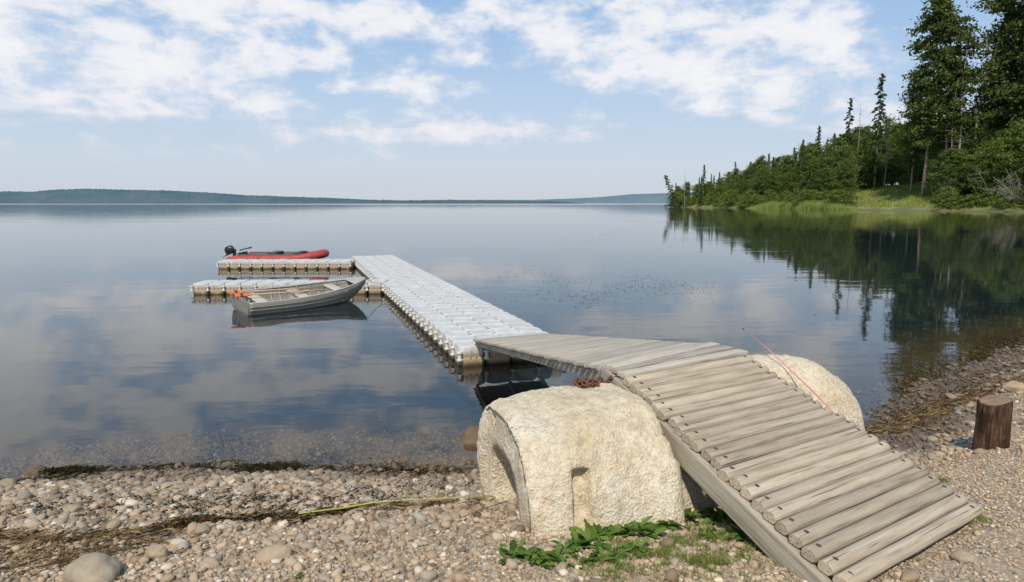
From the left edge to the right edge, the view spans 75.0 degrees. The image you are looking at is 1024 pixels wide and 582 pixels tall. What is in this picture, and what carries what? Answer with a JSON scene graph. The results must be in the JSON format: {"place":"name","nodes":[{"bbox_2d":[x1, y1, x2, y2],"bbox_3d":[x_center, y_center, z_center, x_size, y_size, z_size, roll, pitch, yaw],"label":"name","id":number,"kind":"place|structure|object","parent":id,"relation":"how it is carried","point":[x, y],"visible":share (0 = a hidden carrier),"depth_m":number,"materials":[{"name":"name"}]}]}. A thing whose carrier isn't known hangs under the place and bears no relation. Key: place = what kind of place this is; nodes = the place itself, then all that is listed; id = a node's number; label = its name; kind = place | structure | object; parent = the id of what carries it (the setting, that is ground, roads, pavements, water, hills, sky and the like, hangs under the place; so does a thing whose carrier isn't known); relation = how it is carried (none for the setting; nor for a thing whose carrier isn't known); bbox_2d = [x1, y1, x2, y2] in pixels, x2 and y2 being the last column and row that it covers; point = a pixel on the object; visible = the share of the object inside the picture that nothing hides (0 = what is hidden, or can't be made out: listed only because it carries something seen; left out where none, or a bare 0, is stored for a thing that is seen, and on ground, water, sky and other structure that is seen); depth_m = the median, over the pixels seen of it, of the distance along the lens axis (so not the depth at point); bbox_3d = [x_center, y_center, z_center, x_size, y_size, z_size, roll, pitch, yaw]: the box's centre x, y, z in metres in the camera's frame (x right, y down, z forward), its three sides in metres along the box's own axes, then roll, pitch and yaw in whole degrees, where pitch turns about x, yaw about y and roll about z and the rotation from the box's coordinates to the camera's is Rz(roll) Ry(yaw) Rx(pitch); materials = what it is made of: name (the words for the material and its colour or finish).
{"place":"outdoors","nodes":[
{"label":"outdoors","id":0,"kind":"place"},
{"bbox_2d":[0,189,584,203],"bbox_3d":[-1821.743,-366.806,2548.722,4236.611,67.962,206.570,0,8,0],"label":"hills","id":1,"kind":"structure","parent":0,"point":[89,196],"depth_m":2518.54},
{"bbox_2d":[0,0,1017,200],"label":"sky","id":2,"kind":"structure","parent":0,"point":[407,100],"materials":[{"name":"blue"}]},
{"bbox_2d":[0,184,1023,581],"bbox_3d":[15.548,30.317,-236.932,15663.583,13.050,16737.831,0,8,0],"label":"ground","id":3,"kind":"structure","parent":0,"point":[112,368],"depth_m":17.47,"materials":[{"name":"gravel"}]},
{"bbox_2d":[24,464,45,476],"bbox_3d":[-4.633,1.768,6.478,0.181,0.151,0.164,-3,8,-23],"label":"beach stone","id":4,"kind":"object","parent":3,"relation":"on","point":[30,471],"visible":0.49,"depth_m":6.44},
{"bbox_2d":[62,504,83,512],"bbox_3d":[-2.848,1.419,4.308,0.120,0.085,0.116,2,8,14],"label":"beach stone","id":5,"kind":"object","parent":3,"relation":"on","point":[71,508],"visible":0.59,"depth_m":4.29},
{"bbox_2d":[63,552,122,581],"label":"beach stone","id":6,"kind":"object","parent":3,"relation":"on","point":[95,567],"visible":1,"depth_m":3.18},
{"bbox_2d":[0,516,243,581],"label":"dry reed litter","id":7,"kind":"object","parent":3,"relation":"on","point":[29,555],"visible":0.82,"depth_m":3.52,"materials":[{"name":"plant"}]},
{"bbox_2d":[144,544,167,559],"bbox_3d":[-1.860,1.372,3.488,0.117,0.092,0.114,-3,8,-21],"label":"beach stone","id":8,"kind":"object","parent":3,"relation":"on","point":[154,551],"visible":0.71,"depth_m":3.45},
{"bbox_2d":[198,556,219,568],"bbox_3d":[-1.534,1.383,3.378,0.108,0.064,0.086,3,8,23],"label":"beach stone","id":9,"kind":"object","parent":3,"relation":"on","point":[209,562],"visible":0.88,"depth_m":3.36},
{"bbox_2d":[0,457,477,483],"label":"water weed","id":10,"kind":"object","parent":3,"relation":"on","point":[207,464],"visible":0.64,"depth_m":6.24,"materials":[{"name":"plant"}]},
{"bbox_2d":[0,471,479,529],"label":"pebbles","id":11,"kind":"object","parent":3,"relation":"on","point":[212,502],"visible":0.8,"depth_m":4.56,"materials":[{"name":"stone"}]},
{"bbox_2d":[0,498,501,548],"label":"dry reed litter","id":12,"kind":"object","parent":3,"relation":"on","point":[19,534],"visible":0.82,"depth_m":3.92,"materials":[{"name":"plant"}]},
{"bbox_2d":[143,506,360,530],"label":"dry reed litter","id":13,"kind":"object","parent":3,"relation":"on","point":[308,517],"visible":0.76,"depth_m":4.14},
{"bbox_2d":[255,544,291,563],"bbox_3d":[-1.246,1.375,3.485,0.185,0.095,0.147,-3,8,-21],"label":"beach stone","id":14,"kind":"object","parent":3,"relation":"on","point":[267,554],"visible":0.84,"depth_m":3.45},
{"bbox_2d":[292,437,467,461],"bbox_3d":[-1.371,1.753,7.430,2.125,0.267,1.392,0,8,0],"label":"water weed","id":15,"kind":"object","parent":3,"relation":"on","point":[385,451],"visible":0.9,"depth_m":7.44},
{"bbox_2d":[0,426,920,581],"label":"pebbles","id":16,"kind":"object","parent":3,"relation":"on","point":[186,478],"visible":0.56,"depth_m":4.42,"materials":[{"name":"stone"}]},
{"bbox_2d":[298,496,487,513],"bbox_3d":[-0.747,1.392,4.422,1.280,0.088,0.099,-3,8,-20],"label":"reed stalk","id":17,"kind":"object","parent":16,"relation":"on","point":[384,502],"visible":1,"depth_m":4.42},
{"bbox_2d":[458,426,478,454],"bbox_3d":[-0.403,1.726,7.418,0.406,0.456,0.340,-2,8,-15],"label":"beach stone","id":18,"kind":"object","parent":3,"relation":"on","point":[467,442],"visible":0.41,"depth_m":7.29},
{"bbox_2d":[498,538,538,563],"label":"weed plant","id":19,"kind":"object","parent":3,"relation":"on","point":[513,553],"visible":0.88,"depth_m":3.57,"materials":[{"name":"green plant"}]},
{"bbox_2d":[515,546,550,569],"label":"weed plant","id":20,"kind":"object","parent":3,"relation":"on","point":[534,554],"visible":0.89,"depth_m":3.48,"materials":[{"name":"green plant"}]},
{"bbox_2d":[535,542,571,565],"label":"weed plant","id":21,"kind":"object","parent":3,"relation":"on","point":[554,554],"visible":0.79,"depth_m":3.53,"materials":[{"name":"green plant"}]},
{"bbox_2d":[550,527,600,552],"bbox_3d":[0.378,1.365,3.631,0.248,0.080,0.256,6,9,38],"label":"weed plant","id":22,"kind":"object","parent":3,"relation":"on","point":[576,543],"visible":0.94,"depth_m":3.61,"materials":[{"name":"green plant"}]},
{"bbox_2d":[571,546,603,565],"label":"weed plant","id":23,"kind":"object","parent":3,"relation":"on","point":[589,562],"visible":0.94,"depth_m":3.42,"materials":[{"name":"green plant"}]},
{"bbox_2d":[568,518,623,541],"bbox_3d":[0.496,1.370,3.804,0.282,0.088,0.249,5,9,31],"label":"weed plant","id":24,"kind":"object","parent":3,"relation":"on","point":[603,533],"visible":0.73,"depth_m":3.78,"materials":[{"name":"green plant"}]},
{"bbox_2d":[590,542,636,565],"bbox_3d":[0.531,1.356,3.456,0.238,0.058,0.240,2,8,13],"label":"weed plant","id":25,"kind":"object","parent":3,"relation":"on","point":[608,547],"visible":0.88,"depth_m":3.47,"materials":[{"name":"green plant"}]},
{"bbox_2d":[477,383,751,538],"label":"concrete block","id":26,"kind":"structure","parent":3,"relation":"on","point":[558,460],"depth_m":4.03,"materials":[{"name":"concrete"}]},
{"bbox_2d":[572,375,618,387],"bbox_3d":[0.623,0.667,4.864,0.441,0.129,0.168,-6,9,-36],"label":"rusty chain","id":27,"kind":"object","parent":26,"relation":"on","point":[583,383],"visible":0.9,"depth_m":4.76,"materials":[{"name":"metal"}]},
{"bbox_2d":[620,538,654,558],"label":"weed plant","id":28,"kind":"object","parent":3,"relation":"on","point":[642,542],"visible":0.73,"depth_m":3.54,"materials":[{"name":"green plant"}]},
{"bbox_2d":[617,516,668,538],"bbox_3d":[0.751,1.356,3.800,0.265,0.086,0.244,4,8,27],"label":"weed plant","id":29,"kind":"object","parent":3,"relation":"on","point":[643,526],"visible":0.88,"depth_m":3.79,"materials":[{"name":"green plant"}]},
{"bbox_2d":[649,519,683,530],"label":"weed plant","id":30,"kind":"object","parent":3,"relation":"on","point":[671,525],"visible":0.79,"depth_m":3.92,"materials":[{"name":"green plant"}]},
{"bbox_2d":[663,175,679,206],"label":"leaning tree","id":31,"kind":"object","parent":3,"relation":"on","point":[670,192],"visible":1,"depth_m":403.27,"materials":[{"name":"green plant"}]},
{"bbox_2d":[558,520,796,581],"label":"grass","id":32,"kind":"structure","parent":3,"relation":"on","point":[693,559],"depth_m":3.41,"materials":[{"name":"plant"}]},
{"bbox_2d":[675,508,719,528],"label":"weed plant","id":33,"kind":"object","parent":3,"relation":"on","point":[691,515],"visible":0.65,"depth_m":4.01,"materials":[{"name":"green plant"}]},
{"bbox_2d":[698,165,706,204],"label":"spruce tree","id":34,"kind":"object","parent":3,"relation":"on","point":[701,198],"visible":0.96,"depth_m":380.15,"materials":[{"name":"green plant"}]},
{"bbox_2d":[695,507,733,523],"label":"weed plant","id":35,"kind":"object","parent":3,"relation":"on","point":[719,514],"visible":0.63,"depth_m":4.13,"materials":[{"name":"green plant"}]},
{"bbox_2d":[698,525,739,542],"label":"weed plant","id":36,"kind":"object","parent":3,"relation":"on","point":[710,528],"visible":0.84,"depth_m":3.75,"materials":[{"name":"green plant"}]},
{"bbox_2d":[737,189,755,207],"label":"shore bush","id":37,"kind":"object","parent":3,"relation":"on","point":[746,197],"visible":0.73,"depth_m":324.37,"materials":[{"name":"green plant"}]},
{"bbox_2d":[747,175,768,200],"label":"leafy tree","id":38,"kind":"object","parent":3,"relation":"on","point":[760,180],"visible":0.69,"depth_m":324.02,"materials":[{"name":"green plant"}]},
{"bbox_2d":[775,171,793,193],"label":"leafy tree","id":39,"kind":"object","parent":3,"relation":"on","point":[786,179],"visible":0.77,"depth_m":306.31,"materials":[{"name":"green plant"}]},
{"bbox_2d":[599,342,982,581],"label":"wooden ramp","id":40,"kind":"structure","parent":3,"relation":"on","point":[828,491],"depth_m":4.00,"materials":[{"name":"brown wood"}]},
{"bbox_2d":[786,154,814,188],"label":"leafy tree","id":41,"kind":"object","parent":3,"relation":"on","point":[807,166],"visible":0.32,"depth_m":297.49,"materials":[{"name":"green plant"}]},
{"bbox_2d":[794,139,806,190],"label":"spruce tree","id":42,"kind":"object","parent":3,"relation":"on","point":[802,157],"visible":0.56,"depth_m":294.68,"materials":[{"name":"green plant"}]},
{"bbox_2d":[791,189,810,205],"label":"shore bush","id":43,"kind":"object","parent":3,"relation":"on","point":[803,192],"visible":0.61,"depth_m":280.98,"materials":[{"name":"green plant"}]},
{"bbox_2d":[746,199,856,209],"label":"reeds","id":44,"kind":"object","parent":3,"relation":"on","point":[818,205],"visible":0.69,"depth_m":275.40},
{"bbox_2d":[792,170,813,197],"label":"leafy tree","id":45,"kind":"object","parent":3,"relation":"on","point":[803,184],"visible":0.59,"depth_m":287.40,"materials":[{"name":"green plant"}]},
{"bbox_2d":[751,354,864,428],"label":"concrete block","id":46,"kind":"structure","parent":3,"relation":"on","point":[834,393],"depth_m":5.53,"materials":[{"name":"concrete"}]},
{"bbox_2d":[742,328,835,413],"bbox_3d":[2.293,0.683,5.482,0.018,0.500,1.492,-2,8,-12],"label":"fishing rod","id":47,"kind":"object","parent":46,"relation":"on","point":[794,374],"visible":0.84,"depth_m":5.41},
{"bbox_2d":[805,152,831,190],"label":"leafy tree","id":48,"kind":"object","parent":3,"relation":"on","point":[823,155],"visible":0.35,"depth_m":280.91,"materials":[{"name":"green plant"}]},
{"bbox_2d":[817,165,834,193],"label":"leafy tree","id":49,"kind":"object","parent":3,"relation":"on","point":[826,172],"visible":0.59,"depth_m":272.81,"materials":[{"name":"green plant"}]},
{"bbox_2d":[822,189,847,208],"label":"shore bush","id":50,"kind":"object","parent":3,"relation":"on","point":[836,192],"visible":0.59,"depth_m":257.79,"materials":[{"name":"green plant"}]},
{"bbox_2d":[807,134,868,187],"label":"leafy tree","id":51,"kind":"object","parent":3,"relation":"on","point":[834,142],"visible":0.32,"depth_m":278.83,"materials":[{"name":"green plant"}]},
{"bbox_2d":[691,181,990,210],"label":"grass","id":52,"kind":"structure","parent":3,"relation":"on","point":[917,198],"depth_m":247.82,"materials":[{"name":"plant"}]},
{"bbox_2d":[824,149,861,193],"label":"leafy tree","id":53,"kind":"object","parent":3,"relation":"on","point":[845,154],"visible":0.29,"depth_m":269.86,"materials":[{"name":"green plant"}]},
{"bbox_2d":[828,160,858,196],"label":"leafy tree","id":54,"kind":"object","parent":3,"relation":"on","point":[838,181],"visible":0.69,"depth_m":261.47,"materials":[{"name":"green plant"}]},
{"bbox_2d":[828,190,860,205],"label":"shore bush","id":55,"kind":"object","parent":3,"relation":"on","point":[845,193],"visible":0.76,"depth_m":254.25,"materials":[{"name":"green plant"}]},
{"bbox_2d":[832,157,859,195],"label":"leafy tree","id":56,"kind":"object","parent":3,"relation":"on","point":[848,163],"visible":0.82,"depth_m":260.52,"materials":[{"name":"green plant"}]},
{"bbox_2d":[843,98,855,149],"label":"spruce tree","id":57,"kind":"object","parent":3,"relation":"on","point":[848,128],"visible":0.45,"depth_m":282.82,"materials":[{"name":"green plant"}]},
{"bbox_2d":[831,132,870,179],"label":"leafy tree","id":58,"kind":"object","parent":3,"relation":"on","point":[860,147],"visible":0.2,"depth_m":284.02,"materials":[{"name":"green plant"}]},
{"bbox_2d":[858,156,881,184],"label":"leafy tree","id":59,"kind":"object","parent":3,"relation":"on","point":[867,168],"visible":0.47,"depth_m":277.26,"materials":[{"name":"green plant"}]},
{"bbox_2d":[860,173,881,187],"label":"shore bush","id":60,"kind":"object","parent":3,"relation":"on","point":[868,181],"visible":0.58,"depth_m":275.51,"materials":[{"name":"green plant"}]},
{"bbox_2d":[865,73,888,188],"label":"spruce tree","id":61,"kind":"object","parent":3,"relation":"on","point":[874,176],"visible":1,"depth_m":268.44,"materials":[{"name":"green plant"}]},
{"bbox_2d":[868,114,901,145],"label":"leafy tree","id":62,"kind":"object","parent":3,"relation":"on","point":[888,121],"visible":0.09,"depth_m":300.98,"materials":[{"name":"green plant"}]},
{"bbox_2d":[880,159,899,185],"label":"leafy tree","id":63,"kind":"object","parent":3,"relation":"on","point":[888,175],"visible":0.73,"depth_m":271.27,"materials":[{"name":"green plant"}]},
{"bbox_2d":[886,153,906,184],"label":"leafy tree","id":64,"kind":"object","parent":3,"relation":"on","point":[895,172],"visible":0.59,"depth_m":270.10,"materials":[{"name":"green plant"}]},
{"bbox_2d":[879,61,935,193],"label":"tall tree","id":65,"kind":"object","parent":3,"relation":"on","point":[909,161],"visible":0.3,"depth_m":242.99,"materials":[{"name":"green plant"}]},
{"bbox_2d":[905,155,927,181],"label":"leafy tree","id":66,"kind":"object","parent":3,"relation":"on","point":[915,177],"visible":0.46,"depth_m":257.32,"materials":[{"name":"green plant"}]},
{"bbox_2d":[891,0,977,196],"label":"tall tree","id":67,"kind":"object","parent":3,"relation":"on","point":[940,12],"visible":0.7,"depth_m":225.14,"materials":[{"name":"green plant"}]},
{"bbox_2d":[854,335,1023,464],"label":"pebbles","id":68,"kind":"object","parent":3,"relation":"on","point":[952,364],"visible":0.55,"depth_m":8.74,"materials":[{"name":"stone"}]},
{"bbox_2d":[920,135,964,183],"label":"leafy tree","id":69,"kind":"object","parent":3,"relation":"on","point":[937,149],"visible":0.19,"depth_m":230.87,"materials":[{"name":"green plant"}]},
{"bbox_2d":[923,155,962,190],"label":"leafy tree","id":70,"kind":"object","parent":3,"relation":"on","point":[930,169],"visible":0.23,"depth_m":228.57,"materials":[{"name":"green plant"}]},
{"bbox_2d":[865,359,1023,437],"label":"water weed","id":71,"kind":"object","parent":3,"relation":"on","point":[903,412],"visible":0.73,"depth_m":8.37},
{"bbox_2d":[926,147,966,193],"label":"leafy tree","id":72,"kind":"object","parent":3,"relation":"on","point":[943,163],"visible":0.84,"depth_m":219.15,"materials":[{"name":"green plant"}]},
{"bbox_2d":[931,185,962,209],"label":"shore bush","id":73,"kind":"object","parent":3,"relation":"on","point":[943,200],"visible":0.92,"depth_m":214.45,"materials":[{"name":"green plant"}]},
{"bbox_2d":[907,11,990,186],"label":"tall tree","id":74,"kind":"object","parent":3,"relation":"on","point":[967,39],"visible":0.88,"depth_m":218.66,"materials":[{"name":"green plant"}]},
{"bbox_2d":[931,146,974,193],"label":"leafy tree","id":75,"kind":"object","parent":3,"relation":"on","point":[951,168],"visible":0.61,"depth_m":217.91,"materials":[{"name":"green plant"}]},
{"bbox_2d":[943,51,973,186],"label":"tree","id":76,"kind":"object","parent":3,"relation":"on","point":[958,139],"visible":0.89,"depth_m":218.16,"materials":[{"name":"green plant"}]},
{"bbox_2d":[950,550,977,563],"bbox_3d":[2.323,1.370,3.423,0.129,0.073,0.099,3,8,21],"label":"beach stone","id":77,"kind":"object","parent":3,"relation":"on","point":[963,557],"visible":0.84,"depth_m":3.40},
{"bbox_2d":[939,124,992,175],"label":"leafy tree","id":78,"kind":"object","parent":3,"relation":"on","point":[977,131],"visible":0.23,"depth_m":221.19,"materials":[{"name":"green plant"}]},
{"bbox_2d":[957,150,996,191],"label":"leafy tree","id":79,"kind":"object","parent":3,"relation":"on","point":[966,176],"visible":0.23,"depth_m":213.79,"materials":[{"name":"green plant"}]},
{"bbox_2d":[963,34,992,150],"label":"tree","id":80,"kind":"object","parent":3,"relation":"on","point":[982,95],"visible":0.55,"depth_m":219.88,"materials":[{"name":"green plant"}]},
{"bbox_2d":[959,141,1005,194],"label":"leafy tree","id":81,"kind":"object","parent":3,"relation":"on","point":[980,165],"visible":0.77,"depth_m":207.48,"materials":[{"name":"green plant"}]},
{"bbox_2d":[962,127,1002,176],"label":"leafy tree","id":82,"kind":"object","parent":3,"relation":"on","point":[988,134],"visible":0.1,"depth_m":216.81,"materials":[{"name":"green plant"}]},
{"bbox_2d":[968,145,1005,194],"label":"leafy tree","id":83,"kind":"object","parent":3,"relation":"on","point":[985,180],"visible":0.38,"depth_m":207.68,"materials":[{"name":"green plant"}]},
{"bbox_2d":[977,187,998,205],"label":"shore bush","id":84,"kind":"object","parent":3,"relation":"on","point":[987,200],"visible":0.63,"depth_m":204.87,"materials":[{"name":"green plant"}]},
{"bbox_2d":[972,395,1012,449],"bbox_3d":[4.235,1.180,5.885,0.274,0.520,0.286,0,8,0],"label":"tree stump","id":85,"kind":"object","parent":3,"relation":"on","point":[992,428],"visible":0.93,"depth_m":5.78,"materials":[{"name":"brown wood"}]},
{"bbox_2d":[962,0,1023,148],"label":"tall tree","id":86,"kind":"object","parent":3,"relation":"on","point":[1003,70],"visible":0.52,"depth_m":213.68,"materials":[{"name":"green plant"}]},
{"bbox_2d":[964,0,1021,146],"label":"tall tree","id":87,"kind":"object","parent":3,"relation":"on","point":[1004,42],"visible":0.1,"depth_m":222.06,"materials":[{"name":"green plant"}]},
{"bbox_2d":[982,117,1023,190],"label":"leafy tree","id":88,"kind":"object","parent":3,"relation":"on","point":[1019,131],"visible":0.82,"depth_m":199.42,"materials":[{"name":"green plant"}]},
{"bbox_2d":[988,186,1023,207],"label":"shore bush","id":89,"kind":"object","parent":3,"relation":"on","point":[1006,203],"visible":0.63,"depth_m":197.25,"materials":[{"name":"green plant"}]},
{"bbox_2d":[993,144,1023,189],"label":"leafy tree","id":90,"kind":"object","parent":3,"relation":"on","point":[1014,166],"visible":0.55,"depth_m":200.87,"materials":[{"name":"green plant"}]},
{"bbox_2d":[996,10,1023,129],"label":"tall tree","id":91,"kind":"object","parent":3,"relation":"on","point":[1014,90],"visible":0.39,"depth_m":207.38,"materials":[{"name":"green plant"}]},
{"bbox_2d":[997,12,1023,128],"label":"tall tree","id":92,"kind":"object","parent":3,"relation":"on","point":[1015,84],"visible":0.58,"depth_m":206.68,"materials":[{"name":"green plant"}]},
{"bbox_2d":[1001,381,1023,392],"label":"beach stone","id":93,"kind":"object","parent":3,"relation":"on","point":[1013,386],"visible":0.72,"depth_m":7.99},
{"bbox_2d":[0,203,1023,302],"bbox_3d":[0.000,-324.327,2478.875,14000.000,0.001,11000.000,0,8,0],"label":"water","id":94,"kind":"structure","parent":0,"point":[63,250],"depth_m":42.16,"materials":[{"name":"liquid"}]},
{"bbox_2d":[29,462,117,476],"bbox_3d":[-4.249,1.724,6.471,0.812,0.184,0.509,0,8,0],"label":"water weed","id":95,"kind":"object","parent":94,"relation":"on","point":[71,469],"visible":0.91,"depth_m":6.44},
{"bbox_2d":[224,459,317,472],"bbox_3d":[-2.341,1.697,6.503,0.809,0.204,0.679,0,8,0],"label":"water weed","id":96,"kind":"object","parent":94,"relation":"on","point":[277,465],"visible":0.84,"depth_m":6.47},
{"bbox_2d":[222,245,328,258],"bbox_3d":[-9.954,-1.362,28.269,4.367,1.158,1.799,0,8,-2],"label":"inflatable boat","id":97,"kind":"object","parent":94,"relation":"on","point":[317,254],"visible":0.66,"depth_m":27.63,"materials":[{"name":"red rubber"}]},
{"bbox_2d":[231,277,365,316],"bbox_3d":[-5.276,0.110,17.114,3.329,0.725,1.442,-6,16,-39],"label":"rowing boat","id":98,"kind":"object","parent":94,"relation":"on","point":[340,291],"visible":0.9,"depth_m":16.85,"materials":[{"name":"metal"}]},
{"bbox_2d":[229,286,321,293],"bbox_3d":[-5.963,-0.046,16.965,2.325,0.094,0.136,-5,9,-35],"label":"oar","id":99,"kind":"object","parent":98,"relation":"in","point":[235,291],"visible":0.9,"depth_m":16.75,"materials":[{"name":"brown wood"}]},
{"bbox_2d":[234,289,327,296],"bbox_3d":[-5.734,0.026,16.724,2.291,0.092,0.136,-5,9,-33],"label":"oar","id":100,"kind":"object","parent":98,"relation":"in","point":[242,294],"visible":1,"depth_m":16.48,"materials":[{"name":"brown wood"}]},
{"bbox_2d":[189,255,548,373],"bbox_3d":[-5.536,-0.019,19.223,7.160,0.466,19.508,-2,8,-18],"label":"floating dock","id":101,"kind":"object","parent":94,"relation":"on","point":[449,322],"visible":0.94,"depth_m":15.84,"materials":[{"name":"plastic"}]},
{"bbox_2d":[473,333,700,379],"bbox_3d":[0.610,0.698,8.176,1.279,1.045,6.027,-2,8,-13],"label":"gangway","id":102,"kind":"object","parent":101,"relation":"on","point":[588,356],"visible":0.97,"depth_m":6.86,"materials":[{"name":"grey wood"}]},
{"bbox_2d":[499,223,935,314],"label":"floating weed","id":103,"kind":"object","parent":94,"relation":"on","point":[640,283],"visible":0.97,"depth_m":19.93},
{"bbox_2d":[864,373,1023,434],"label":"dry reed litter","id":104,"kind":"object","parent":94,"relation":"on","point":[937,409],"visible":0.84,"depth_m":7.97,"materials":[{"name":"plant"}]},
{"bbox_2d":[491,193,692,202],"bbox_3d":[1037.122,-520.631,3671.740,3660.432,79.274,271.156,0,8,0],"label":"hills","id":105,"kind":"structure","parent":0,"point":[647,198],"depth_m":3647.09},
{"bbox_2d":[707,393,1023,581],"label":"fine gravel","id":106,"kind":"structure","parent":0,"point":[976,532],"depth_m":4.15,"materials":[{"name":"gravel"}]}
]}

